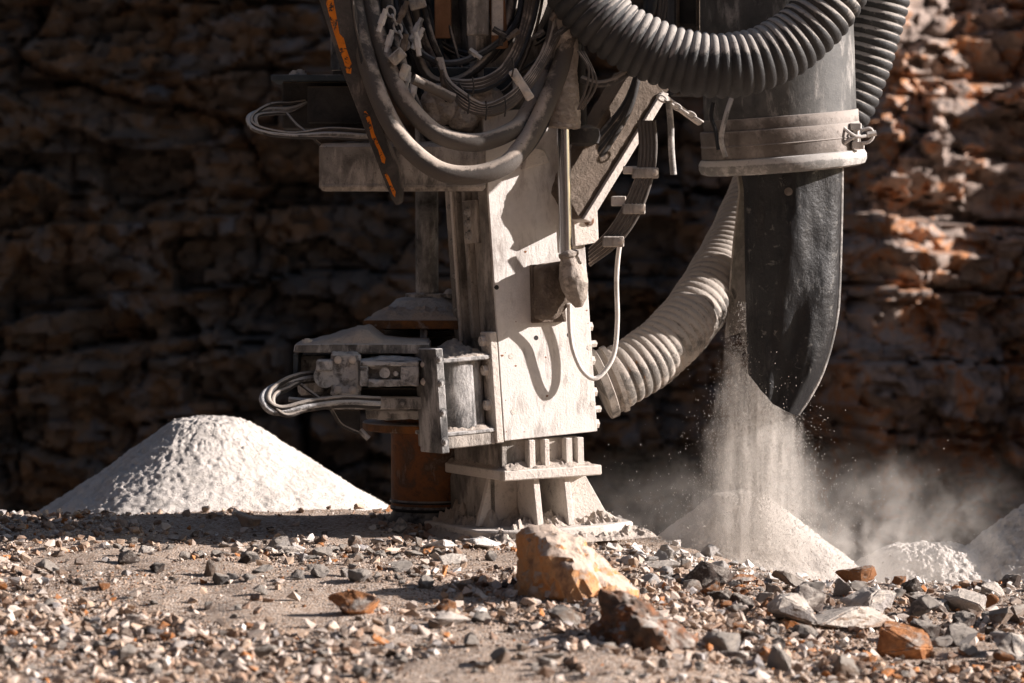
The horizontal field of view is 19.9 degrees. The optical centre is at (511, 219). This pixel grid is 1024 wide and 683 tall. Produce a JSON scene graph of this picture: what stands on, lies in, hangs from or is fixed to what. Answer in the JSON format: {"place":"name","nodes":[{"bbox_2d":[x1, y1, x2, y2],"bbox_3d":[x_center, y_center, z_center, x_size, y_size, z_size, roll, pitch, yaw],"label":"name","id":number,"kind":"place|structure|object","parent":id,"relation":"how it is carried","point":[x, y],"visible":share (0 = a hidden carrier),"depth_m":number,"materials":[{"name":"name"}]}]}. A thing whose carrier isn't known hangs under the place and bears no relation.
{"place":"outdoors","nodes":[
{"label":"outdoors","id":0,"kind":"place"},
{"bbox_2d":[0,0,1023,561],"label":"cliff","id":1,"kind":"structure","parent":0,"point":[178,238],"depth_m":27.76,"materials":[{"name":"brown stone"}]},
{"bbox_2d":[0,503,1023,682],"bbox_3d":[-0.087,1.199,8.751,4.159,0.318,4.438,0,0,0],"label":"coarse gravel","id":2,"kind":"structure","parent":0,"point":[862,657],"depth_m":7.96,"materials":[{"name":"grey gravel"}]},
{"bbox_2d":[0,509,1023,682],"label":"ground","id":3,"kind":"structure","parent":0,"point":[334,526],"depth_m":8.41,"materials":[{"name":"brown soil"}]},
{"bbox_2d":[0,644,11,654],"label":"loose rock","id":4,"kind":"object","parent":3,"relation":"on","point":[4,649],"visible":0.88,"depth_m":7.41,"materials":[{"name":"grey stone"}]},
{"bbox_2d":[5,655,18,668],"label":"loose rock","id":5,"kind":"object","parent":3,"relation":"on","point":[11,662],"visible":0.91,"depth_m":7.11,"materials":[{"name":"grey stone"}]},
{"bbox_2d":[35,559,58,572],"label":"loose rock","id":6,"kind":"object","parent":3,"relation":"on","point":[47,565],"visible":0.98,"depth_m":9.09,"materials":[{"name":"beige stone"}]},
{"bbox_2d":[97,580,109,589],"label":"loose rock","id":7,"kind":"object","parent":3,"relation":"on","point":[103,585],"visible":1,"depth_m":8.53,"materials":[{"name":"orange stone"}]},
{"bbox_2d":[113,643,138,659],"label":"loose rock","id":8,"kind":"object","parent":3,"relation":"on","point":[128,651],"visible":0.98,"depth_m":7.34,"materials":[{"name":"beige stone"}]},
{"bbox_2d":[118,550,140,564],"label":"loose rock","id":9,"kind":"object","parent":3,"relation":"on","point":[129,557],"visible":0.9,"depth_m":9.23,"materials":[{"name":"grey stone"}]},
{"bbox_2d":[124,614,140,623],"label":"loose rock","id":10,"kind":"object","parent":3,"relation":"on","point":[133,618],"visible":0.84,"depth_m":7.74,"materials":[{"name":"grey stone"}]},
{"bbox_2d":[138,545,154,553],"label":"loose rock","id":11,"kind":"object","parent":3,"relation":"on","point":[144,549],"visible":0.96,"depth_m":9.57,"materials":[{"name":"beige stone"}]},
{"bbox_2d":[146,661,161,674],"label":"loose rock","id":12,"kind":"object","parent":3,"relation":"on","point":[154,668],"visible":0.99,"depth_m":6.98,"materials":[{"name":"grey stone"}]},
{"bbox_2d":[149,562,164,572],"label":"loose rock","id":13,"kind":"object","parent":3,"relation":"on","point":[156,567],"visible":1,"depth_m":8.93,"materials":[{"name":"grey stone"}]},
{"bbox_2d":[203,560,222,576],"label":"loose rock","id":14,"kind":"object","parent":3,"relation":"on","point":[212,567],"visible":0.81,"depth_m":8.88,"materials":[{"name":"beige stone"}]},
{"bbox_2d":[39,415,388,514],"bbox_3d":[-1.189,1.083,11.955,2.131,0.562,2.405,0,0,0],"label":"dust pile","id":15,"kind":"object","parent":3,"relation":"on","point":[196,463],"visible":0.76,"depth_m":11.59,"materials":[{"name":"white sand"}]},
{"bbox_2d":[212,572,229,584],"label":"loose rock","id":16,"kind":"object","parent":3,"relation":"on","point":[219,579],"visible":1,"depth_m":8.70,"materials":[{"name":"grey stone"}]},
{"bbox_2d":[236,511,260,526],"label":"loose rock","id":17,"kind":"object","parent":3,"relation":"on","point":[246,520],"visible":1,"depth_m":10.30,"materials":[{"name":"beige stone"}]},
{"bbox_2d":[241,551,259,561],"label":"loose rock","id":18,"kind":"object","parent":3,"relation":"on","point":[254,555],"visible":0.63,"depth_m":9.22,"materials":[{"name":"grey stone"}]},
{"bbox_2d":[253,585,267,594],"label":"loose rock","id":19,"kind":"object","parent":3,"relation":"on","point":[261,589],"visible":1,"depth_m":8.43,"materials":[{"name":"grey stone"}]},
{"bbox_2d":[252,564,273,573],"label":"loose rock","id":20,"kind":"object","parent":3,"relation":"on","point":[263,568],"visible":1,"depth_m":8.79,"materials":[{"name":"grey stone"}]},
{"bbox_2d":[253,644,278,657],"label":"loose rock","id":21,"kind":"object","parent":3,"relation":"on","point":[261,652],"visible":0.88,"depth_m":7.34,"materials":[{"name":"grey stone"}]},
{"bbox_2d":[266,536,290,549],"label":"loose rock","id":22,"kind":"object","parent":3,"relation":"on","point":[278,540],"visible":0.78,"depth_m":9.70,"materials":[{"name":"grey stone"}]},
{"bbox_2d":[276,545,304,555],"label":"loose rock","id":23,"kind":"object","parent":3,"relation":"on","point":[284,549],"visible":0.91,"depth_m":9.58,"materials":[{"name":"grey stone"}]},
{"bbox_2d":[291,570,304,578],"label":"loose rock","id":24,"kind":"object","parent":3,"relation":"on","point":[299,574],"visible":1,"depth_m":8.73,"materials":[{"name":"grey stone"}]},
{"bbox_2d":[310,564,329,577],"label":"loose rock","id":25,"kind":"object","parent":3,"relation":"on","point":[320,570],"visible":1,"depth_m":8.76,"materials":[{"name":"grey stone"}]},
{"bbox_2d":[313,547,331,557],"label":"loose rock","id":26,"kind":"object","parent":3,"relation":"on","point":[322,551],"visible":0.81,"depth_m":9.44,"materials":[{"name":"grey stone"}]},
{"bbox_2d":[328,589,379,613],"bbox_3d":[-0.426,1.060,8.050,0.115,0.086,0.124,0,0,-43],"label":"loose rock","id":27,"kind":"object","parent":3,"relation":"on","point":[348,601],"visible":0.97,"depth_m":8.03,"materials":[{"name":"orange stone"}]},
{"bbox_2d":[348,552,363,561],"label":"loose rock","id":28,"kind":"object","parent":3,"relation":"on","point":[357,556],"visible":0.89,"depth_m":9.24,"materials":[{"name":"beige stone"}]},
{"bbox_2d":[348,568,371,581],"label":"loose rock","id":29,"kind":"object","parent":3,"relation":"on","point":[360,574],"visible":1,"depth_m":8.68,"materials":[{"name":"grey stone"}]},
{"bbox_2d":[351,664,370,677],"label":"loose rock","id":30,"kind":"object","parent":3,"relation":"on","point":[358,671],"visible":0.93,"depth_m":6.97,"materials":[{"name":"grey stone"}]},
{"bbox_2d":[392,517,407,533],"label":"loose rock","id":31,"kind":"object","parent":3,"relation":"on","point":[400,525],"visible":0.94,"depth_m":10.19,"materials":[{"name":"grey stone"}]},
{"bbox_2d":[390,559,412,571],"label":"loose rock","id":32,"kind":"object","parent":3,"relation":"on","point":[401,565],"visible":0.94,"depth_m":9.04,"materials":[{"name":"grey stone"}]},
{"bbox_2d":[418,575,433,588],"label":"loose rock","id":33,"kind":"object","parent":3,"relation":"on","point":[426,581],"visible":1,"depth_m":8.60,"materials":[{"name":"grey stone"}]},
{"bbox_2d":[423,539,456,548],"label":"loose rock","id":34,"kind":"object","parent":3,"relation":"on","point":[444,543],"visible":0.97,"depth_m":9.65,"materials":[{"name":"stone"}]},
{"bbox_2d":[436,599,456,609],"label":"loose rock","id":35,"kind":"object","parent":3,"relation":"on","point":[444,604],"visible":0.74,"depth_m":8.19,"materials":[{"name":"orange stone"}]},
{"bbox_2d":[432,611,470,625],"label":"loose rock","id":36,"kind":"object","parent":3,"relation":"on","point":[444,619],"visible":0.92,"depth_m":7.82,"materials":[{"name":"grey stone"}]},
{"bbox_2d":[438,553,466,563],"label":"loose rock","id":37,"kind":"object","parent":3,"relation":"on","point":[451,558],"visible":0.88,"depth_m":9.30,"materials":[{"name":"beige stone"}]},
{"bbox_2d":[464,634,479,646],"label":"loose rock","id":38,"kind":"object","parent":3,"relation":"on","point":[470,640],"visible":1,"depth_m":7.39,"materials":[{"name":"beige stone"}]},
{"bbox_2d":[246,0,703,548],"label":"drilling rig","id":39,"kind":"object","parent":3,"relation":"on","point":[516,154],"visible":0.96,"depth_m":10.03,"materials":[{"name":"grey metal"}]},
{"bbox_2d":[593,176,738,406],"bbox_3d":[0.699,0.205,10.678,0.332,0.966,1.185,0,0,40],"label":"corrugated hose","id":40,"kind":"object","parent":39,"relation":"attached to","point":[667,341],"visible":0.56,"depth_m":10.40,"materials":[{"name":"rubber"}]},
{"bbox_2d":[547,0,866,98],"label":"corrugated hose","id":41,"kind":"object","parent":39,"relation":"attached to","point":[792,40],"visible":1,"depth_m":9.84,"materials":[{"name":"rubber"}]},
{"bbox_2d":[667,0,876,415],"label":"dust collector","id":42,"kind":"object","parent":39,"relation":"attached to","point":[786,152],"visible":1,"depth_m":10.35,"materials":[{"name":"rubber"}]},
{"bbox_2d":[854,0,909,134],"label":"corrugated hose","id":43,"kind":"object","parent":42,"relation":"attached to","point":[878,27],"visible":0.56,"depth_m":10.82,"materials":[{"name":"rubber"}]},
{"bbox_2d":[470,611,491,622],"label":"loose rock","id":44,"kind":"object","parent":3,"relation":"on","point":[479,616],"visible":0.97,"depth_m":7.91,"materials":[{"name":"grey stone"}]},
{"bbox_2d":[462,536,500,548],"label":"loose rock","id":45,"kind":"object","parent":3,"relation":"on","point":[483,542],"visible":1,"depth_m":9.75,"materials":[{"name":"stone"}]},
{"bbox_2d":[485,550,496,560],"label":"loose rock","id":46,"kind":"object","parent":3,"relation":"on","point":[490,555],"visible":0.95,"depth_m":9.40,"materials":[{"name":"grey stone"}]},
{"bbox_2d":[490,647,510,662],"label":"loose rock","id":47,"kind":"object","parent":3,"relation":"on","point":[500,655],"visible":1,"depth_m":7.10,"materials":[{"name":"beige stone"}]},
{"bbox_2d":[536,657,557,666],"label":"loose rock","id":48,"kind":"object","parent":3,"relation":"on","point":[542,661],"visible":0.93,"depth_m":7.09,"materials":[{"name":"grey stone"}]},
{"bbox_2d":[541,652,563,659],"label":"loose rock","id":49,"kind":"object","parent":3,"relation":"on","point":[553,656],"visible":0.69,"depth_m":7.16,"materials":[{"name":"grey stone"}]},
{"bbox_2d":[548,604,580,625],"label":"loose rock","id":50,"kind":"object","parent":3,"relation":"on","point":[562,612],"visible":0.9,"depth_m":7.90,"materials":[{"name":"beige stone"}]},
{"bbox_2d":[513,524,638,603],"bbox_3d":[0.184,1.012,8.506,0.353,0.255,0.393,0,0,22],"label":"boulder","id":51,"kind":"object","parent":3,"relation":"on","point":[554,562],"visible":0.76,"depth_m":8.39,"materials":[{"name":"stone"}]},
{"bbox_2d":[589,588,697,653],"bbox_3d":[0.355,1.052,7.603,0.273,0.188,0.354,0,0,31],"label":"boulder","id":52,"kind":"object","parent":3,"relation":"on","point":[634,621],"visible":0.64,"depth_m":7.52,"materials":[{"name":"brown stone"}]},
{"bbox_2d":[642,573,659,583],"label":"loose rock","id":53,"kind":"object","parent":3,"relation":"on","point":[649,577],"visible":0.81,"depth_m":9.00,"materials":[{"name":"stone"}]},
{"bbox_2d":[654,550,667,560],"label":"loose rock","id":54,"kind":"object","parent":3,"relation":"on","point":[661,555],"visible":0.87,"depth_m":9.47,"materials":[{"name":"stone"}]},
{"bbox_2d":[643,560,680,570],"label":"loose rock","id":55,"kind":"object","parent":3,"relation":"on","point":[655,565],"visible":0.69,"depth_m":9.30,"materials":[{"name":"grey stone"}]},
{"bbox_2d":[658,566,672,576],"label":"loose rock","id":56,"kind":"object","parent":3,"relation":"on","point":[667,569],"visible":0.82,"depth_m":9.21,"materials":[{"name":"stone"}]},
{"bbox_2d":[678,559,691,568],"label":"loose rock","id":57,"kind":"object","parent":3,"relation":"on","point":[686,564],"visible":0.84,"depth_m":9.38,"materials":[{"name":"beige stone"}]},
{"bbox_2d":[683,579,701,591],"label":"loose rock","id":58,"kind":"object","parent":3,"relation":"on","point":[696,584],"visible":0.77,"depth_m":8.98,"materials":[{"name":"beige stone"}]},
{"bbox_2d":[683,560,732,587],"bbox_3d":[0.616,1.119,9.163,0.142,0.108,0.140,-18,2,30],"label":"loose rock","id":59,"kind":"object","parent":3,"relation":"on","point":[704,573],"visible":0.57,"depth_m":9.12,"materials":[{"name":"grey stone"}]},
{"bbox_2d":[700,544,718,556],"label":"loose rock","id":60,"kind":"object","parent":3,"relation":"on","point":[712,549],"visible":0.85,"depth_m":9.93,"materials":[{"name":"stone"}]},
{"bbox_2d":[700,580,719,595],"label":"loose rock","id":61,"kind":"object","parent":3,"relation":"on","point":[713,585],"visible":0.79,"depth_m":8.92,"materials":[{"name":"orange stone"}]},
{"bbox_2d":[706,590,729,602],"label":"loose rock","id":62,"kind":"object","parent":3,"relation":"on","point":[721,595],"visible":0.83,"depth_m":8.83,"materials":[{"name":"grey stone"}]},
{"bbox_2d":[702,631,740,650],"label":"loose rock","id":63,"kind":"object","parent":3,"relation":"on","point":[724,641],"visible":0.85,"depth_m":7.75,"materials":[{"name":"grey stone"}]},
{"bbox_2d":[719,651,748,658],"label":"loose rock","id":64,"kind":"object","parent":3,"relation":"on","point":[738,654],"visible":0.91,"depth_m":7.62,"materials":[{"name":"grey stone"}]},
{"bbox_2d":[731,604,749,615],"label":"loose rock","id":65,"kind":"object","parent":3,"relation":"on","point":[735,608],"visible":0.8,"depth_m":8.47,"materials":[{"name":"beige stone"}]},
{"bbox_2d":[729,593,754,608],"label":"loose rock","id":66,"kind":"object","parent":3,"relation":"on","point":[745,600],"visible":0.73,"depth_m":8.76,"materials":[{"name":"grey stone"}]},
{"bbox_2d":[729,574,756,582],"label":"loose rock","id":67,"kind":"object","parent":3,"relation":"on","point":[747,578],"visible":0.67,"depth_m":9.38,"materials":[{"name":"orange stone"}]},
{"bbox_2d":[740,630,759,639],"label":"loose rock","id":68,"kind":"object","parent":3,"relation":"on","point":[744,633],"visible":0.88,"depth_m":7.96,"materials":[{"name":"grey stone"}]},
{"bbox_2d":[528,302,992,583],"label":"flying grains","id":69,"kind":"object","parent":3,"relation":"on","point":[756,430],"visible":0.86,"depth_m":10.48},
{"bbox_2d":[659,489,870,581],"bbox_3d":[0.820,1.234,10.742,1.552,0.485,1.481,0,0,0],"label":"dust pile","id":70,"kind":"object","parent":3,"relation":"on","point":[666,534],"visible":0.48,"depth_m":10.56,"materials":[{"name":"beige sand"}]},
{"bbox_2d":[756,592,773,602],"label":"loose rock","id":71,"kind":"object","parent":3,"relation":"on","point":[761,597],"visible":0.53,"depth_m":9.03,"materials":[{"name":"beige stone"}]},
{"bbox_2d":[765,583,782,594],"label":"loose rock","id":72,"kind":"object","parent":3,"relation":"on","point":[771,588],"visible":0.52,"depth_m":9.20,"materials":[{"name":"beige stone"}]},
{"bbox_2d":[771,637,785,649],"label":"loose rock","id":73,"kind":"object","parent":3,"relation":"on","point":[781,641],"visible":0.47,"depth_m":7.83,"materials":[{"name":"grey stone"}]},
{"bbox_2d":[766,645,791,671],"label":"loose rock","id":74,"kind":"object","parent":3,"relation":"on","point":[779,658],"visible":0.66,"depth_m":7.49,"materials":[{"name":"grey stone"}]},
{"bbox_2d":[771,570,805,586],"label":"loose rock","id":75,"kind":"object","parent":3,"relation":"on","point":[791,579],"visible":0.91,"depth_m":9.44,"materials":[{"name":"beige stone"}]},
{"bbox_2d":[767,593,817,624],"bbox_3d":[0.802,1.127,8.459,0.144,0.092,0.105,0,0,-17],"label":"loose rock","id":76,"kind":"object","parent":3,"relation":"on","point":[795,607],"visible":0.98,"depth_m":8.42,"materials":[{"name":"grey stone"}]},
{"bbox_2d":[793,624,817,638],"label":"loose rock","id":77,"kind":"object","parent":3,"relation":"on","point":[803,631],"visible":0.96,"depth_m":8.28,"materials":[{"name":"grey stone"}]},
{"bbox_2d":[789,583,825,612],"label":"loose rock","id":78,"kind":"object","parent":3,"relation":"on","point":[814,598],"visible":0.62,"depth_m":8.71,"materials":[{"name":"grey stone"}]},
{"bbox_2d":[800,581,824,591],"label":"loose rock","id":79,"kind":"object","parent":3,"relation":"on","point":[819,585],"visible":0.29,"depth_m":9.26,"materials":[{"name":"grey stone"}]},
{"bbox_2d":[833,578,852,596],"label":"loose rock","id":80,"kind":"object","parent":3,"relation":"on","point":[842,587],"visible":0.77,"depth_m":9.33,"materials":[{"name":"grey stone"}]},
{"bbox_2d":[832,655,859,678],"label":"loose rock","id":81,"kind":"object","parent":3,"relation":"on","point":[844,665],"visible":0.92,"depth_m":7.55,"materials":[{"name":"beige stone"}]},
{"bbox_2d":[803,606,894,629],"bbox_3d":[0.968,1.174,8.602,0.332,0.081,0.189,0,0,-30],"label":"loose rock","id":82,"kind":"object","parent":3,"relation":"on","point":[864,617],"visible":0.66,"depth_m":8.54,"materials":[{"name":"beige stone"}]},
{"bbox_2d":[835,565,876,581],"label":"loose rock","id":83,"kind":"object","parent":3,"relation":"on","point":[866,573],"visible":0.82,"depth_m":9.73,"materials":[{"name":"orange stone"}]},
{"bbox_2d":[849,580,868,590],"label":"loose rock","id":84,"kind":"object","parent":3,"relation":"on","point":[855,585],"visible":0.52,"depth_m":9.54,"materials":[{"name":"beige stone"}]},
{"bbox_2d":[840,587,895,612],"bbox_3d":[1.101,1.180,9.050,0.153,0.077,0.113,0,0,-38],"label":"loose rock","id":85,"kind":"object","parent":3,"relation":"on","point":[879,599],"visible":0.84,"depth_m":9.02,"materials":[{"name":"grey stone"}]},
{"bbox_2d":[891,576,905,584],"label":"loose rock","id":86,"kind":"object","parent":3,"relation":"on","point":[898,580],"visible":0.74,"depth_m":9.75,"materials":[{"name":"orange stone"}]},
{"bbox_2d":[876,621,932,658],"bbox_3d":[1.086,1.187,8.119,0.143,0.135,0.118,0,0,36],"label":"loose rock","id":87,"kind":"object","parent":3,"relation":"on","point":[896,639],"visible":0.72,"depth_m":8.10,"materials":[{"name":"orange stone"}]},
{"bbox_2d":[901,578,923,592],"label":"loose rock","id":88,"kind":"object","parent":3,"relation":"on","point":[913,585],"visible":0.71,"depth_m":9.61,"materials":[{"name":"grey stone"}]},
{"bbox_2d":[855,540,983,584],"bbox_3d":[1.533,1.372,10.841,1.550,0.356,1.596,0,0,0],"label":"dust pile","id":89,"kind":"object","parent":3,"relation":"on","point":[958,561],"visible":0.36,"depth_m":10.68,"materials":[{"name":"white sand"}]},
{"bbox_2d":[909,594,940,616],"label":"loose rock","id":90,"kind":"object","parent":3,"relation":"on","point":[923,604],"visible":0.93,"depth_m":8.93,"materials":[{"name":"grey stone"}]},
{"bbox_2d":[910,618,940,637],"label":"loose rock","id":91,"kind":"object","parent":3,"relation":"on","point":[931,630],"visible":0.66,"depth_m":8.40,"materials":[{"name":"grey stone"}]},
{"bbox_2d":[909,594,948,612],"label":"loose rock","id":92,"kind":"object","parent":3,"relation":"on","point":[943,607],"visible":0.51,"depth_m":9.13,"materials":[{"name":"grey stone"}]},
{"bbox_2d":[930,635,952,647],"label":"loose rock","id":93,"kind":"object","parent":3,"relation":"on","point":[943,641],"visible":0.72,"depth_m":8.21,"materials":[{"name":"grey stone"}]},
{"bbox_2d":[945,623,977,646],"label":"loose rock","id":94,"kind":"object","parent":3,"relation":"on","point":[959,634],"visible":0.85,"depth_m":8.29,"materials":[{"name":"grey stone"}]},
{"bbox_2d":[952,611,975,626],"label":"loose rock","id":95,"kind":"object","parent":3,"relation":"on","point":[968,619],"visible":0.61,"depth_m":8.78,"materials":[{"name":"grey stone"}]},
{"bbox_2d":[944,588,986,611],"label":"loose rock","id":96,"kind":"object","parent":3,"relation":"on","point":[962,599],"visible":0.92,"depth_m":9.13,"materials":[{"name":"grey stone"}]},
{"bbox_2d":[960,643,977,655],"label":"loose rock","id":97,"kind":"object","parent":3,"relation":"on","point":[967,649],"visible":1,"depth_m":8.09,"materials":[{"name":"grey stone"}]},
{"bbox_2d":[980,593,998,607],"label":"loose rock","id":98,"kind":"object","parent":3,"relation":"on","point":[992,599],"visible":0.5,"depth_m":9.26,"materials":[{"name":"orange stone"}]},
{"bbox_2d":[981,581,1004,595],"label":"loose rock","id":99,"kind":"object","parent":3,"relation":"on","point":[994,587],"visible":0.78,"depth_m":9.54,"materials":[{"name":"grey stone"}]},
{"bbox_2d":[966,504,1023,583],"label":"dust pile","id":100,"kind":"object","parent":3,"relation":"on","point":[997,547],"visible":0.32,"depth_m":10.70,"materials":[{"name":"grey sand"}]},
{"bbox_2d":[988,607,1012,624],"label":"loose rock","id":101,"kind":"object","parent":3,"relation":"on","point":[1002,616],"visible":0.95,"depth_m":8.80,"materials":[{"name":"beige stone"}]},
{"bbox_2d":[992,650,1014,662],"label":"loose rock","id":102,"kind":"object","parent":3,"relation":"on","point":[1002,656],"visible":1,"depth_m":7.99,"materials":[{"name":"orange stone"}]},
{"bbox_2d":[989,630,1023,659],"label":"loose rock","id":103,"kind":"object","parent":3,"relation":"on","point":[1010,643],"visible":0.98,"depth_m":8.08,"materials":[{"name":"grey stone"}]},
{"bbox_2d":[1001,574,1020,586],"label":"loose rock","id":104,"kind":"object","parent":3,"relation":"on","point":[1015,579],"visible":1,"depth_m":9.68,"materials":[{"name":"grey stone"}]},
{"bbox_2d":[1009,604,1023,622],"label":"loose rock","id":105,"kind":"object","parent":3,"relation":"on","point":[1017,610],"visible":0.78,"depth_m":8.89,"materials":[{"name":"beige stone"}]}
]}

